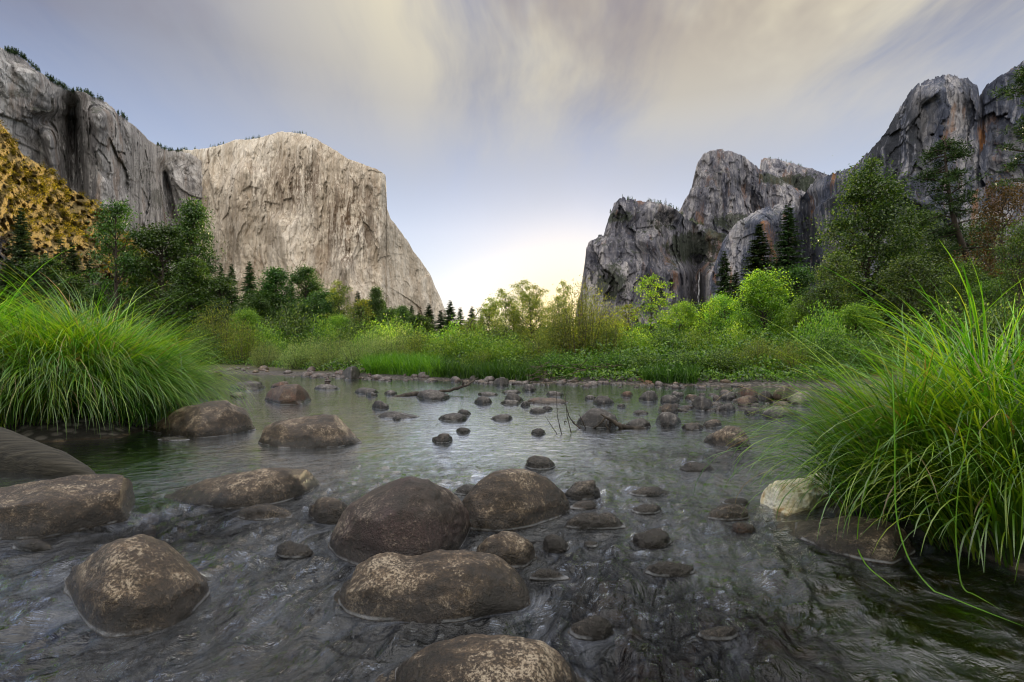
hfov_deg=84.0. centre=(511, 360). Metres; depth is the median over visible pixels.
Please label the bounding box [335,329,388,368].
willow shrub
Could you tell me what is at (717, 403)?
cobble
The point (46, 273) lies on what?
conifer
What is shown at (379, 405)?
river rock
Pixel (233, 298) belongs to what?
conifer
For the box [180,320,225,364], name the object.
bush
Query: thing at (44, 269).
broadleaf tree
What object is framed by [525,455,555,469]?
river rock
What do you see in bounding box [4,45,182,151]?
treeline
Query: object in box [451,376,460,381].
cobble
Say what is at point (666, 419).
river rock
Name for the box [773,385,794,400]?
river rock
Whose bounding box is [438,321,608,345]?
woods
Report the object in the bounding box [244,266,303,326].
broadleaf tree
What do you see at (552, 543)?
river rock
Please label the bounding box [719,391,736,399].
river rock
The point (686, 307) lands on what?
broadleaf tree
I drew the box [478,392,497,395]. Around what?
river rock
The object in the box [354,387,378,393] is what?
river rock
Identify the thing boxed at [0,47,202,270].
mountain
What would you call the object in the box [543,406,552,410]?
river rock
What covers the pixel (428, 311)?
conifer
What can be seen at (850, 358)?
bush
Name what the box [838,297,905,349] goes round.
broadleaf tree
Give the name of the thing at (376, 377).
cobble
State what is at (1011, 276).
broadleaf tree
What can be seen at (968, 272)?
broadleaf tree
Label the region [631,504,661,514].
river rock
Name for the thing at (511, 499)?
boulder
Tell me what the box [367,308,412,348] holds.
bush
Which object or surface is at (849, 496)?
grass tussock
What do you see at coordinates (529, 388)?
river rock
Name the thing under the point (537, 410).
river rock
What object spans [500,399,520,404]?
river rock
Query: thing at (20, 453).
boulder
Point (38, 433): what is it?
ground
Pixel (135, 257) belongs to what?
broadleaf tree
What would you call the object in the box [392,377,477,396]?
branch
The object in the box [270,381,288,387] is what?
river rock
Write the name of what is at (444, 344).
bush
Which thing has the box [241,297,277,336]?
broadleaf tree
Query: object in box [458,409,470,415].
river rock
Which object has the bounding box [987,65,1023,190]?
pine tree
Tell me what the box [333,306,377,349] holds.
bush
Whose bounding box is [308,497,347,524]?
river rock
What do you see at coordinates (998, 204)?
broadleaf tree
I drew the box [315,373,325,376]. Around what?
cobble
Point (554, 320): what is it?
willow shrub
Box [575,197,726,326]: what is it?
mountain
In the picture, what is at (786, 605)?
river
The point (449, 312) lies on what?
conifer
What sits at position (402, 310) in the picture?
broadleaf tree
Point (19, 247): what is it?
conifer
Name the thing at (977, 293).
broadleaf tree
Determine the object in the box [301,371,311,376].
cobble
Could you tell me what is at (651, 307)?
broadleaf tree
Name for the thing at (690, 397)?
river rock
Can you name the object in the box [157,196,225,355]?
broadleaf tree
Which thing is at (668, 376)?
bush
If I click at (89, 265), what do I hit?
conifer
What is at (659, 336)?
bush
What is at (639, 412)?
river rock
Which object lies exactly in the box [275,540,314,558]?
river rock
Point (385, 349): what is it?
willow shrub
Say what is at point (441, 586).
boulder
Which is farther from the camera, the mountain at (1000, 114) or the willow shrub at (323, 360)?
the mountain at (1000, 114)
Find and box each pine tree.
[903,136,1004,269]
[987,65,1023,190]
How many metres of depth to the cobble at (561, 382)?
26.85 m
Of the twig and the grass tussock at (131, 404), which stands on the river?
the twig
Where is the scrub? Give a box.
[0,120,168,297]
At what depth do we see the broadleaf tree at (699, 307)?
89.03 m
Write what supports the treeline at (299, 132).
on the mountain at (282, 199)
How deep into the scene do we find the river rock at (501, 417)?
10.58 m
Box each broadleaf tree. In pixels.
[2,251,75,325]
[46,273,95,323]
[75,282,134,335]
[77,195,149,323]
[88,250,170,331]
[104,215,207,347]
[148,255,235,355]
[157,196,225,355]
[199,270,248,339]
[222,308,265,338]
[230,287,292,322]
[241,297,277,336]
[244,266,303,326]
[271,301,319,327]
[285,261,329,316]
[294,288,350,327]
[311,297,337,327]
[321,312,353,355]
[322,279,356,328]
[343,300,385,332]
[347,297,377,339]
[361,285,388,325]
[370,309,404,333]
[372,306,417,327]
[392,306,414,332]
[407,314,439,339]
[453,318,486,340]
[473,301,511,343]
[477,296,506,336]
[483,288,526,338]
[498,309,528,343]
[504,292,548,352]
[508,277,536,340]
[522,284,550,348]
[538,295,573,346]
[555,279,575,322]
[613,304,643,339]
[627,273,677,344]
[657,298,703,343]
[684,302,725,341]
[689,298,725,340]
[702,291,749,339]
[720,263,799,354]
[760,260,816,349]
[778,294,821,350]
[792,277,855,339]
[803,154,947,328]
[803,248,870,332]
[830,300,892,354]
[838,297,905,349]
[870,251,948,342]
[871,202,961,325]
[904,222,965,334]
[924,254,997,332]
[937,273,1023,332]
[941,209,1010,312]
[946,174,1023,315]
[958,274,1014,331]
[967,258,1023,324]
[979,211,1023,357]
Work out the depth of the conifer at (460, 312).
239.71 m
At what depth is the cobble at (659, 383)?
24.54 m
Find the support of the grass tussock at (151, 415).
on the ground at (38, 433)
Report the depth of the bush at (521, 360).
32.22 m
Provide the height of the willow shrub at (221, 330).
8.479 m
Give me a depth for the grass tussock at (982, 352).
3.65 m
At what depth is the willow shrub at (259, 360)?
53.64 m
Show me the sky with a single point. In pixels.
(505, 136)
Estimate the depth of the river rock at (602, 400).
14.26 m
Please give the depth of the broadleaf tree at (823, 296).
49.86 m
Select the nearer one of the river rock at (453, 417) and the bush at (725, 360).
the river rock at (453, 417)
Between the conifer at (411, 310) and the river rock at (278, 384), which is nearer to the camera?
the river rock at (278, 384)
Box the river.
[0,373,1023,681]
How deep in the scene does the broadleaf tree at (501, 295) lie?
61.53 m
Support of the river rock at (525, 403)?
on the ground at (38, 433)
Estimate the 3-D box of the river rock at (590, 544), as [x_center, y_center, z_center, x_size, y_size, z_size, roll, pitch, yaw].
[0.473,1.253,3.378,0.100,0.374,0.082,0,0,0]
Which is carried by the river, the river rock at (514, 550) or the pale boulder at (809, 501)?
the pale boulder at (809, 501)
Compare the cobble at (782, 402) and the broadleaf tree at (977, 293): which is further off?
the broadleaf tree at (977, 293)
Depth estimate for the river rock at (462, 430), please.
8.70 m
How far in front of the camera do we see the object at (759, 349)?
28.22 m
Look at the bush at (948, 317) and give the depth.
25.85 m
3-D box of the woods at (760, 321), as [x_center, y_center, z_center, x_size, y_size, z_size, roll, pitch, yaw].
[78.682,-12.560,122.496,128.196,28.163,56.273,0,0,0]
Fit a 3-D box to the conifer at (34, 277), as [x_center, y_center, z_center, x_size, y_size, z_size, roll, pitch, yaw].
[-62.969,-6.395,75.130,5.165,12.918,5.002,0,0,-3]
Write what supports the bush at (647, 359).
on the ground at (38, 433)
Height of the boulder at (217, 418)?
0.830 m
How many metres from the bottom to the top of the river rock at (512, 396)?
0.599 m
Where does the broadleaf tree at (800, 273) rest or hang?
on the ground at (38, 433)
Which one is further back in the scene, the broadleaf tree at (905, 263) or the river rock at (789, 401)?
the broadleaf tree at (905, 263)
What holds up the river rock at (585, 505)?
on the ground at (38, 433)
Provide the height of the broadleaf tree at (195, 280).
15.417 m
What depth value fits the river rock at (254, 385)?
21.54 m
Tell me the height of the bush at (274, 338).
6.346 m
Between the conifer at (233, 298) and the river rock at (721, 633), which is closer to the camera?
the river rock at (721, 633)
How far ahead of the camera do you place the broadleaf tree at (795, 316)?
55.81 m
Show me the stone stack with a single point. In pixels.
(327, 381)
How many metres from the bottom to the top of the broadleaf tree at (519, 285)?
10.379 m
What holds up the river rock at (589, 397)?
on the ground at (38, 433)
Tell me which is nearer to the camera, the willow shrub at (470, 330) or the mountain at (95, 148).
the willow shrub at (470, 330)
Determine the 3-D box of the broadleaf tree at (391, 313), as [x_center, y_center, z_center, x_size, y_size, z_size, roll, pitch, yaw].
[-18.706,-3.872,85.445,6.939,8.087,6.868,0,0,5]
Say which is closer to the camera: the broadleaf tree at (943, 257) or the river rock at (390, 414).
the river rock at (390, 414)
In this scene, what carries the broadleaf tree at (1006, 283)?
on the ground at (38, 433)
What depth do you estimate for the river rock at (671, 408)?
11.73 m
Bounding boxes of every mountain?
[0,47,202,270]
[174,131,446,329]
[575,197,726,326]
[680,149,805,234]
[710,74,993,299]
[760,158,826,191]
[979,60,1023,266]
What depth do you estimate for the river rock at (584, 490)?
4.53 m
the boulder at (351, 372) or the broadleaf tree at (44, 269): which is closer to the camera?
the boulder at (351, 372)
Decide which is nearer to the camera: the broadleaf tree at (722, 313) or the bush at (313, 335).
the bush at (313, 335)
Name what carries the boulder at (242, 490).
on the ground at (38, 433)
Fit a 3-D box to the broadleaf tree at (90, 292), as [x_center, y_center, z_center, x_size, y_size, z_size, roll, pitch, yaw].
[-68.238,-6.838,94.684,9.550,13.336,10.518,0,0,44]
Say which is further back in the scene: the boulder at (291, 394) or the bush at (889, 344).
the bush at (889, 344)
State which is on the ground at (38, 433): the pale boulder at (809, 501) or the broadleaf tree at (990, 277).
the broadleaf tree at (990, 277)
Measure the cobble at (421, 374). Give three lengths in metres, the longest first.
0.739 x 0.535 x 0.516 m
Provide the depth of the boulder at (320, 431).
7.34 m
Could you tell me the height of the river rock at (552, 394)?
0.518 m
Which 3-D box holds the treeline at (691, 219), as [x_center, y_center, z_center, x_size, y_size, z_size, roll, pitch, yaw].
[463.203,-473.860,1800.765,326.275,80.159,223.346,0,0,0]
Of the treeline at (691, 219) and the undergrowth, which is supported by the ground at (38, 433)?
the undergrowth
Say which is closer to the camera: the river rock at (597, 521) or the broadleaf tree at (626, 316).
the river rock at (597, 521)
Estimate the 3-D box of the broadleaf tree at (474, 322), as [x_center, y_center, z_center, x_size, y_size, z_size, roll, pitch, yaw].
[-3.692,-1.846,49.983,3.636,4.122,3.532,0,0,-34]
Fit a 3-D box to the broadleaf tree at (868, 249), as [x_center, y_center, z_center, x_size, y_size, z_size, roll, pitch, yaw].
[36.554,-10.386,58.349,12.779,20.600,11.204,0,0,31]
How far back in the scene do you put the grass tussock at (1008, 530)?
3.16 m
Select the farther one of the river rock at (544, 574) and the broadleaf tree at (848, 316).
the broadleaf tree at (848, 316)
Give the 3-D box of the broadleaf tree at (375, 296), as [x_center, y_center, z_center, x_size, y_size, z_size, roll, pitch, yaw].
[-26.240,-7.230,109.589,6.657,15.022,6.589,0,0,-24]
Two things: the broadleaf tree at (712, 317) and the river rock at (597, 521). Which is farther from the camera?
the broadleaf tree at (712, 317)
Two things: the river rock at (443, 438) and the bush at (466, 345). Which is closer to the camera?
the river rock at (443, 438)
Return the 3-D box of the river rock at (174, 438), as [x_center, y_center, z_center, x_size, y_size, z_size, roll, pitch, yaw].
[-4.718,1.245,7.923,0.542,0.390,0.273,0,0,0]
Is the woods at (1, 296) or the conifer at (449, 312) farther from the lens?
the conifer at (449, 312)
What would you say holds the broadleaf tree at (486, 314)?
on the ground at (38, 433)
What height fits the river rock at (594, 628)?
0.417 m
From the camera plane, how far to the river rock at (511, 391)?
19.09 m
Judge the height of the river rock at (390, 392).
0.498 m
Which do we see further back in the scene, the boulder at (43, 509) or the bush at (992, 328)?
the bush at (992, 328)
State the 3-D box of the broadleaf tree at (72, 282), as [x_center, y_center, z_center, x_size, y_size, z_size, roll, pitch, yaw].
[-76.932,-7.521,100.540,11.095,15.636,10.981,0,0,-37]
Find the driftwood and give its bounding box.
[565,404,644,428]
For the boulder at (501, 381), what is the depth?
24.76 m
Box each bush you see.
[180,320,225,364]
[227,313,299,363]
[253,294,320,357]
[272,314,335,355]
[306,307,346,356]
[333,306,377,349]
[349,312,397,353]
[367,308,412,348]
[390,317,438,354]
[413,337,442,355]
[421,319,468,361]
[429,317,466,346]
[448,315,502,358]
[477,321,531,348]
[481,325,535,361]
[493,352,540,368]
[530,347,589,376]
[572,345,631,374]
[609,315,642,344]
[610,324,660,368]
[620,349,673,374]
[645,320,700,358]
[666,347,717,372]
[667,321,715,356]
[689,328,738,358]
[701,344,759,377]
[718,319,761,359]
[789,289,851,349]
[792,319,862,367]
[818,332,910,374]
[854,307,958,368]
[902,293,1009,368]
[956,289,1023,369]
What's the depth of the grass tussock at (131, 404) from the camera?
8.43 m
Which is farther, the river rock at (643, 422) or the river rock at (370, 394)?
the river rock at (370, 394)
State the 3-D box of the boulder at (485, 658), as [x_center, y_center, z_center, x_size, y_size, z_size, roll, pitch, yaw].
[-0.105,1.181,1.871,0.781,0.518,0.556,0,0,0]
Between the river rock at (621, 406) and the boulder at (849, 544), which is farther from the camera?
the river rock at (621, 406)
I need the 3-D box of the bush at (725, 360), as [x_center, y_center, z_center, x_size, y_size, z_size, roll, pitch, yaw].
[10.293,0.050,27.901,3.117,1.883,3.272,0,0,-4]
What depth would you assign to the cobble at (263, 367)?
49.03 m
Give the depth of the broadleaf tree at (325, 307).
109.55 m
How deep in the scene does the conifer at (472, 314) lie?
249.39 m
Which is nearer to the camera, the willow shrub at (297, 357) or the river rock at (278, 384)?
the river rock at (278, 384)
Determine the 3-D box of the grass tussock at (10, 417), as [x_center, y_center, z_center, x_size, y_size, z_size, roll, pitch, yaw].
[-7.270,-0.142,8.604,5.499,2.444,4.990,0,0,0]
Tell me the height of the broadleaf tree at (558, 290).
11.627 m
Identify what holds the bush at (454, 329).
on the ground at (38, 433)
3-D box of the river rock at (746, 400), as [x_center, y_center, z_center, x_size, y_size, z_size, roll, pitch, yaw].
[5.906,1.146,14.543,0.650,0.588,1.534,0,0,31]
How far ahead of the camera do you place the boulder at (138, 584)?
2.43 m
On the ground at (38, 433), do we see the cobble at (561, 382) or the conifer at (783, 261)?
the conifer at (783, 261)
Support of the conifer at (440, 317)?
on the ground at (38, 433)
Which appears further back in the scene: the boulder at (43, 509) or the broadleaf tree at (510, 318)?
the broadleaf tree at (510, 318)
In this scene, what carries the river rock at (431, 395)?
on the ground at (38, 433)
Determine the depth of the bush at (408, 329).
56.56 m
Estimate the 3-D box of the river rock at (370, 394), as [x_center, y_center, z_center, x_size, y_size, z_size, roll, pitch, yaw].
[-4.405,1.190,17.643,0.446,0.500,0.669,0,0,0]
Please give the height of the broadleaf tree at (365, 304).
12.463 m
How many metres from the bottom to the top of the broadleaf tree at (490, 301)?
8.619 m
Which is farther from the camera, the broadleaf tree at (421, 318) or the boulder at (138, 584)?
the broadleaf tree at (421, 318)
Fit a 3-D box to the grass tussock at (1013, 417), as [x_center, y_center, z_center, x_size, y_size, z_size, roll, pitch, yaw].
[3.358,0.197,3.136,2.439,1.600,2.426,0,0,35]
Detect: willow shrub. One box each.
[183,301,249,364]
[219,314,274,364]
[248,338,284,367]
[276,332,329,369]
[302,333,360,370]
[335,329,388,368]
[360,322,412,357]
[390,329,436,355]
[446,320,485,347]
[455,345,500,369]
[513,324,566,360]
[530,305,581,356]
[533,270,632,360]
[577,307,632,358]
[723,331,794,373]
[759,336,827,374]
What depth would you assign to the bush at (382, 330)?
57.55 m
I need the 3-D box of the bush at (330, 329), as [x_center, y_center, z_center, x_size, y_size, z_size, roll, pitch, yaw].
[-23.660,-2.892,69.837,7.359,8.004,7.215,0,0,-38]
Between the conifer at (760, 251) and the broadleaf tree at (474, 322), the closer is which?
the broadleaf tree at (474, 322)
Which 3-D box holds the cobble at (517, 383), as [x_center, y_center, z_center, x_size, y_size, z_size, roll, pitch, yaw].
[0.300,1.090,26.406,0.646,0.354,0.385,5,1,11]
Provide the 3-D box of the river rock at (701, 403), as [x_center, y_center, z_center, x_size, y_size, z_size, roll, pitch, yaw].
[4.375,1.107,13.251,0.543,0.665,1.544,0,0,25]
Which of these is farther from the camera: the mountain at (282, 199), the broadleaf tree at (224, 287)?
the mountain at (282, 199)
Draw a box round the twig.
[545,389,571,433]
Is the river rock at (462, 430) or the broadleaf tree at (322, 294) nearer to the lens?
the river rock at (462, 430)
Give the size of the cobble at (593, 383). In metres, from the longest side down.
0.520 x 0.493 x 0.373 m
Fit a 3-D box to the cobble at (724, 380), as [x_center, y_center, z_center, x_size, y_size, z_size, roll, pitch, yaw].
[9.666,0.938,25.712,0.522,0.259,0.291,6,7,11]
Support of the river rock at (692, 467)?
on the ground at (38, 433)
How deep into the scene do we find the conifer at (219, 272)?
169.75 m
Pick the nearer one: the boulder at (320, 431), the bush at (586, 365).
the boulder at (320, 431)
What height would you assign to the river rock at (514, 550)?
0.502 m
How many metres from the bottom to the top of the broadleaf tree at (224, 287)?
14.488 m
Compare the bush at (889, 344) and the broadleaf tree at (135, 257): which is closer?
the bush at (889, 344)
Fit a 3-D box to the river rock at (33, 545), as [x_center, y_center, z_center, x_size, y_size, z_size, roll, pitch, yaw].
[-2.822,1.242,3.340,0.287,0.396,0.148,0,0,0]
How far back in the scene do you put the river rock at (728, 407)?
12.30 m
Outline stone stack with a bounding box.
[324,377,331,384]
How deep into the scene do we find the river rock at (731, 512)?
3.96 m
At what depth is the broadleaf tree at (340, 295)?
94.63 m
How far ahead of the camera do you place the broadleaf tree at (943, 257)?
61.26 m
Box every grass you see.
[357,349,451,376]
[429,351,546,381]
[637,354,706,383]
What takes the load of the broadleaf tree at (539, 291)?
on the ground at (38, 433)
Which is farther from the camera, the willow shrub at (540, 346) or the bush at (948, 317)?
the willow shrub at (540, 346)
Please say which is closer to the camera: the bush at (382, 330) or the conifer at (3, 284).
the bush at (382, 330)
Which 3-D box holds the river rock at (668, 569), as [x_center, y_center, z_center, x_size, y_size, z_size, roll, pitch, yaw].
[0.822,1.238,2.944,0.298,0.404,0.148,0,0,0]
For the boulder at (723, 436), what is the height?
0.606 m
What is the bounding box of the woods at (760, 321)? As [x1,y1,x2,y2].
[616,267,986,357]
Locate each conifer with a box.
[0,208,38,314]
[0,257,24,323]
[21,264,49,324]
[29,253,50,298]
[42,238,76,311]
[58,242,84,288]
[78,250,99,305]
[217,264,230,304]
[225,264,240,308]
[235,261,258,308]
[352,292,360,318]
[409,304,415,326]
[423,303,438,331]
[434,310,448,335]
[442,300,459,333]
[456,307,466,328]
[467,308,477,325]
[713,250,741,313]
[729,270,743,306]
[734,224,775,327]
[760,203,815,304]
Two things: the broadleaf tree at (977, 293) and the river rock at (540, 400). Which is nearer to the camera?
the river rock at (540, 400)
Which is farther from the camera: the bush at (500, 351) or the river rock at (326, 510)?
the bush at (500, 351)
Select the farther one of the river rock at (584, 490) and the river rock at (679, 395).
the river rock at (679, 395)
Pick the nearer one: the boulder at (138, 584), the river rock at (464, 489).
the boulder at (138, 584)
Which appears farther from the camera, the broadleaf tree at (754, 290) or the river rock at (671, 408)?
the broadleaf tree at (754, 290)
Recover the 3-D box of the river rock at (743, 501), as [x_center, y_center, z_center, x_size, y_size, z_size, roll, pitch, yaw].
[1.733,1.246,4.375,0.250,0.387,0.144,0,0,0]
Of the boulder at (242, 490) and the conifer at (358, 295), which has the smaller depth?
the boulder at (242, 490)
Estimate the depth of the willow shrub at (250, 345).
59.20 m
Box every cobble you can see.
[258,365,268,370]
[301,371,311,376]
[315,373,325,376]
[370,374,382,379]
[418,372,426,377]
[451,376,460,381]
[484,376,494,380]
[512,381,522,384]
[556,380,566,383]
[588,381,597,385]
[654,381,663,386]
[681,405,692,408]
[712,402,722,405]
[713,395,720,400]
[720,379,730,382]
[731,383,740,386]
[773,401,791,406]
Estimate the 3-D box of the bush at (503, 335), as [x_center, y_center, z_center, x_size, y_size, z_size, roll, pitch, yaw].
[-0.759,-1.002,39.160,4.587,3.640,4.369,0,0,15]
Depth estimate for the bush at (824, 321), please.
33.59 m
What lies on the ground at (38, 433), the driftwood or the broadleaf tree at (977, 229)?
the broadleaf tree at (977, 229)
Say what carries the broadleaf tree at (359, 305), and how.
on the ground at (38, 433)
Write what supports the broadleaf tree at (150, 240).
on the ground at (38, 433)
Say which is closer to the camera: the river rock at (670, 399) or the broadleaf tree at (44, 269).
the river rock at (670, 399)
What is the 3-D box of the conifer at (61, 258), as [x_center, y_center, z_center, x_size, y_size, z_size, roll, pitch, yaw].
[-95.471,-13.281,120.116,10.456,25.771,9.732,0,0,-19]
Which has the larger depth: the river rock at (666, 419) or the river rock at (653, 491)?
the river rock at (666, 419)
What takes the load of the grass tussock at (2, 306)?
on the ground at (38, 433)
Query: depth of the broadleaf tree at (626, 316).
61.84 m
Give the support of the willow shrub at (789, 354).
on the ground at (38, 433)
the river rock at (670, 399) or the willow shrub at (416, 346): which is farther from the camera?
the willow shrub at (416, 346)
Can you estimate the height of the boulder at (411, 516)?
0.761 m
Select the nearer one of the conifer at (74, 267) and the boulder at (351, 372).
the boulder at (351, 372)
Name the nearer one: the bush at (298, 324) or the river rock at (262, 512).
the river rock at (262, 512)
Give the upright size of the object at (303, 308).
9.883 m
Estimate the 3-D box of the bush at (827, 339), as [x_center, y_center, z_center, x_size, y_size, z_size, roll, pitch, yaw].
[15.372,-0.547,27.660,3.609,2.962,3.789,0,0,40]
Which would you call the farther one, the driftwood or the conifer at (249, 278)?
the conifer at (249, 278)
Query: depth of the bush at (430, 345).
39.73 m
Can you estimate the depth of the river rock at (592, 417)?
9.45 m
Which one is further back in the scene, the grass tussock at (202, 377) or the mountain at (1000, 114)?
the mountain at (1000, 114)
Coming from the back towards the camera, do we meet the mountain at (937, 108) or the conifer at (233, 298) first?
the mountain at (937, 108)
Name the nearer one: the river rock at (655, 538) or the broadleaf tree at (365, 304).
the river rock at (655, 538)
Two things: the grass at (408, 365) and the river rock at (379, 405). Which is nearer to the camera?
the river rock at (379, 405)
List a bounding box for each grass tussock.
[0,247,93,403]
[0,262,254,431]
[0,267,248,422]
[0,289,225,441]
[0,289,263,431]
[12,273,277,407]
[692,278,1023,539]
[751,302,1023,625]
[771,241,1023,493]
[856,293,1023,525]
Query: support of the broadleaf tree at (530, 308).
on the ground at (38, 433)
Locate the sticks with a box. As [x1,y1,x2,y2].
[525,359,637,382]
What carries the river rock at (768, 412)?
on the ground at (38, 433)
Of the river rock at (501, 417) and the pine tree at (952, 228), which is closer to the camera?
the river rock at (501, 417)
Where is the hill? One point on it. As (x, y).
(76, 201)
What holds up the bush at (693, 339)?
on the ground at (38, 433)
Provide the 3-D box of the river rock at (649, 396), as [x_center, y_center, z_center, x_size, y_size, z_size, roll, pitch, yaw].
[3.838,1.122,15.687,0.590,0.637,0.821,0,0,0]
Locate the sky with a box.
[0,0,1023,347]
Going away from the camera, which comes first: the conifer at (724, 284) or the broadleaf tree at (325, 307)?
the broadleaf tree at (325, 307)
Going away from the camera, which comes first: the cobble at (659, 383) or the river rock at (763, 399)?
the river rock at (763, 399)
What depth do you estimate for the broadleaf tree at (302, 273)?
124.40 m
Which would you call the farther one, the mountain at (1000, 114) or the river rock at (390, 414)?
the mountain at (1000, 114)
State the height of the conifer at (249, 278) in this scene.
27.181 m
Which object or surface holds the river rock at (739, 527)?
on the ground at (38, 433)
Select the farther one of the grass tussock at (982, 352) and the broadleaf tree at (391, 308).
the broadleaf tree at (391, 308)
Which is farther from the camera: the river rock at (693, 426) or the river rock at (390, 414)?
the river rock at (390, 414)
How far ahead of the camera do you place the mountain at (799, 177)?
3081.43 m
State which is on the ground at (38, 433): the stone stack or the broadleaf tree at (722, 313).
the broadleaf tree at (722, 313)
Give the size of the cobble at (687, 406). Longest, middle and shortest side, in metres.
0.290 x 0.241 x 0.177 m
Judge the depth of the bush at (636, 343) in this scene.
33.34 m
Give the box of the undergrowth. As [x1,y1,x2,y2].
[194,322,866,382]
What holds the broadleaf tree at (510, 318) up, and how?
on the ground at (38, 433)
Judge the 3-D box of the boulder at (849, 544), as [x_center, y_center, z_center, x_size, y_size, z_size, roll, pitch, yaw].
[1.984,1.189,3.494,0.612,0.501,0.876,0,0,-38]
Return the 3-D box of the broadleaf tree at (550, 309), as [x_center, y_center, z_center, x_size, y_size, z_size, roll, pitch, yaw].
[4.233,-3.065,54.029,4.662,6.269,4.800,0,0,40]
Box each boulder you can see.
[0,427,95,475]
[0,474,135,539]
[63,534,209,637]
[146,400,255,438]
[164,467,320,508]
[258,414,361,448]
[265,384,310,404]
[328,476,470,565]
[334,549,530,623]
[342,366,359,379]
[375,634,586,681]
[462,468,569,531]
[492,377,508,386]
[703,425,751,448]
[760,473,839,515]
[776,515,915,564]
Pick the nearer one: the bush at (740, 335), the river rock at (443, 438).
the river rock at (443, 438)
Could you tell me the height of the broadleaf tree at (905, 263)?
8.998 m
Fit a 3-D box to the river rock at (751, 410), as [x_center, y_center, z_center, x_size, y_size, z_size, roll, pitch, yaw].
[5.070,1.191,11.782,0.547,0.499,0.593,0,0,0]
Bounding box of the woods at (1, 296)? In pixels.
[0,289,438,357]
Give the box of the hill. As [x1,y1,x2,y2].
[0,123,169,296]
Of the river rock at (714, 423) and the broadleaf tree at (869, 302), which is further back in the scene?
the broadleaf tree at (869, 302)
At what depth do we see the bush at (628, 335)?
37.60 m
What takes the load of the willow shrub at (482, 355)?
on the ground at (38, 433)
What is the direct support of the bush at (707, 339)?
on the ground at (38, 433)
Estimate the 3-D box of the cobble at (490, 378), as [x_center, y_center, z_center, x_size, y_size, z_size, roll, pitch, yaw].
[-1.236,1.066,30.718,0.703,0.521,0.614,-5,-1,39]
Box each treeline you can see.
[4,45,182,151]
[182,131,306,149]
[609,194,703,225]
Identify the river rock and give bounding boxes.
[11,538,52,551]
[157,436,190,440]
[198,387,217,399]
[227,381,265,390]
[230,392,245,398]
[236,503,293,520]
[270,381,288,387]
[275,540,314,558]
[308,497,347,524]
[314,384,340,389]
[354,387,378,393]
[366,392,377,396]
[372,400,388,409]
[378,411,418,417]
[384,390,396,394]
[416,389,449,400]
[432,433,452,443]
[439,413,467,420]
[454,484,474,495]
[456,427,469,432]
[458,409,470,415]
[474,396,492,404]
[476,531,536,568]
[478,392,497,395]
[491,414,511,420]
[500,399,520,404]
[502,390,520,393]
[504,393,523,401]
[520,401,529,406]
[522,384,535,391]
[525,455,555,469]
[528,397,568,403]
[529,408,546,412]
[529,568,570,580]
[531,428,545,434]
[542,534,569,552]
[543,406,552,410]
[546,391,563,396]
[564,480,599,499]
[564,512,628,529]
[567,615,614,640]
[570,500,596,509]
[576,408,617,427]
[584,395,595,399]
[584,540,598,547]
[593,396,614,404]
[617,404,625,407]
[621,391,632,397]
[626,418,650,427]
[627,486,668,496]
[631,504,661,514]
[631,528,672,548]
[633,410,647,414]
[639,390,657,401]
[643,561,696,577]
[655,412,680,426]
[658,403,678,413]
[660,395,680,403]
[675,392,683,397]
[679,462,714,471]
[682,423,702,430]
[685,394,696,399]
[692,396,712,410]
[696,626,739,640]
[703,419,721,427]
[706,503,749,520]
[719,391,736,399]
[719,403,735,411]
[721,498,749,505]
[731,522,756,532]
[733,395,757,405]
[737,387,757,396]
[744,407,762,415]
[758,390,772,402]
[762,406,800,418]
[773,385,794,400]
[787,391,813,405]
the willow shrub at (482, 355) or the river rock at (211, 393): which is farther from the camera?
the willow shrub at (482, 355)
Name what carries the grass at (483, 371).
on the ground at (38, 433)
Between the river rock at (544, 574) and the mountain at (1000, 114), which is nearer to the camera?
the river rock at (544, 574)
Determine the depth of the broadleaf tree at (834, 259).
51.49 m
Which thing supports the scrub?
on the hill
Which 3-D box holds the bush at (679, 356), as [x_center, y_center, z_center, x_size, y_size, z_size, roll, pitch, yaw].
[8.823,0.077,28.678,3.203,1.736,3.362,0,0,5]
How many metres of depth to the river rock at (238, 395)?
16.67 m
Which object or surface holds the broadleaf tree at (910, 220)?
on the ground at (38, 433)
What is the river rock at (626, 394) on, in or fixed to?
on the ground at (38, 433)
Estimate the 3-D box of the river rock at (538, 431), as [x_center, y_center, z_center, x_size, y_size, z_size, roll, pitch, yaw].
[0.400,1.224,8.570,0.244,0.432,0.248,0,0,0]
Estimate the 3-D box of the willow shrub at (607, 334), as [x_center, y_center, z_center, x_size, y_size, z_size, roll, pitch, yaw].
[5.667,-1.177,34.071,3.798,4.255,3.660,0,0,28]
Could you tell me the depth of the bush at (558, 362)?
30.90 m
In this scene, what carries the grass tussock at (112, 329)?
on the ground at (38, 433)
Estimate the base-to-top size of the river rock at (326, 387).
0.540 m
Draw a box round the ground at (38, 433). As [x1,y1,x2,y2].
[0,361,1023,575]
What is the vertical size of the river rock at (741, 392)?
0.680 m
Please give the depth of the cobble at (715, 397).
15.89 m
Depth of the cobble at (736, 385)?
23.69 m
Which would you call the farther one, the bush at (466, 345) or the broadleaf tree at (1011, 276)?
the broadleaf tree at (1011, 276)

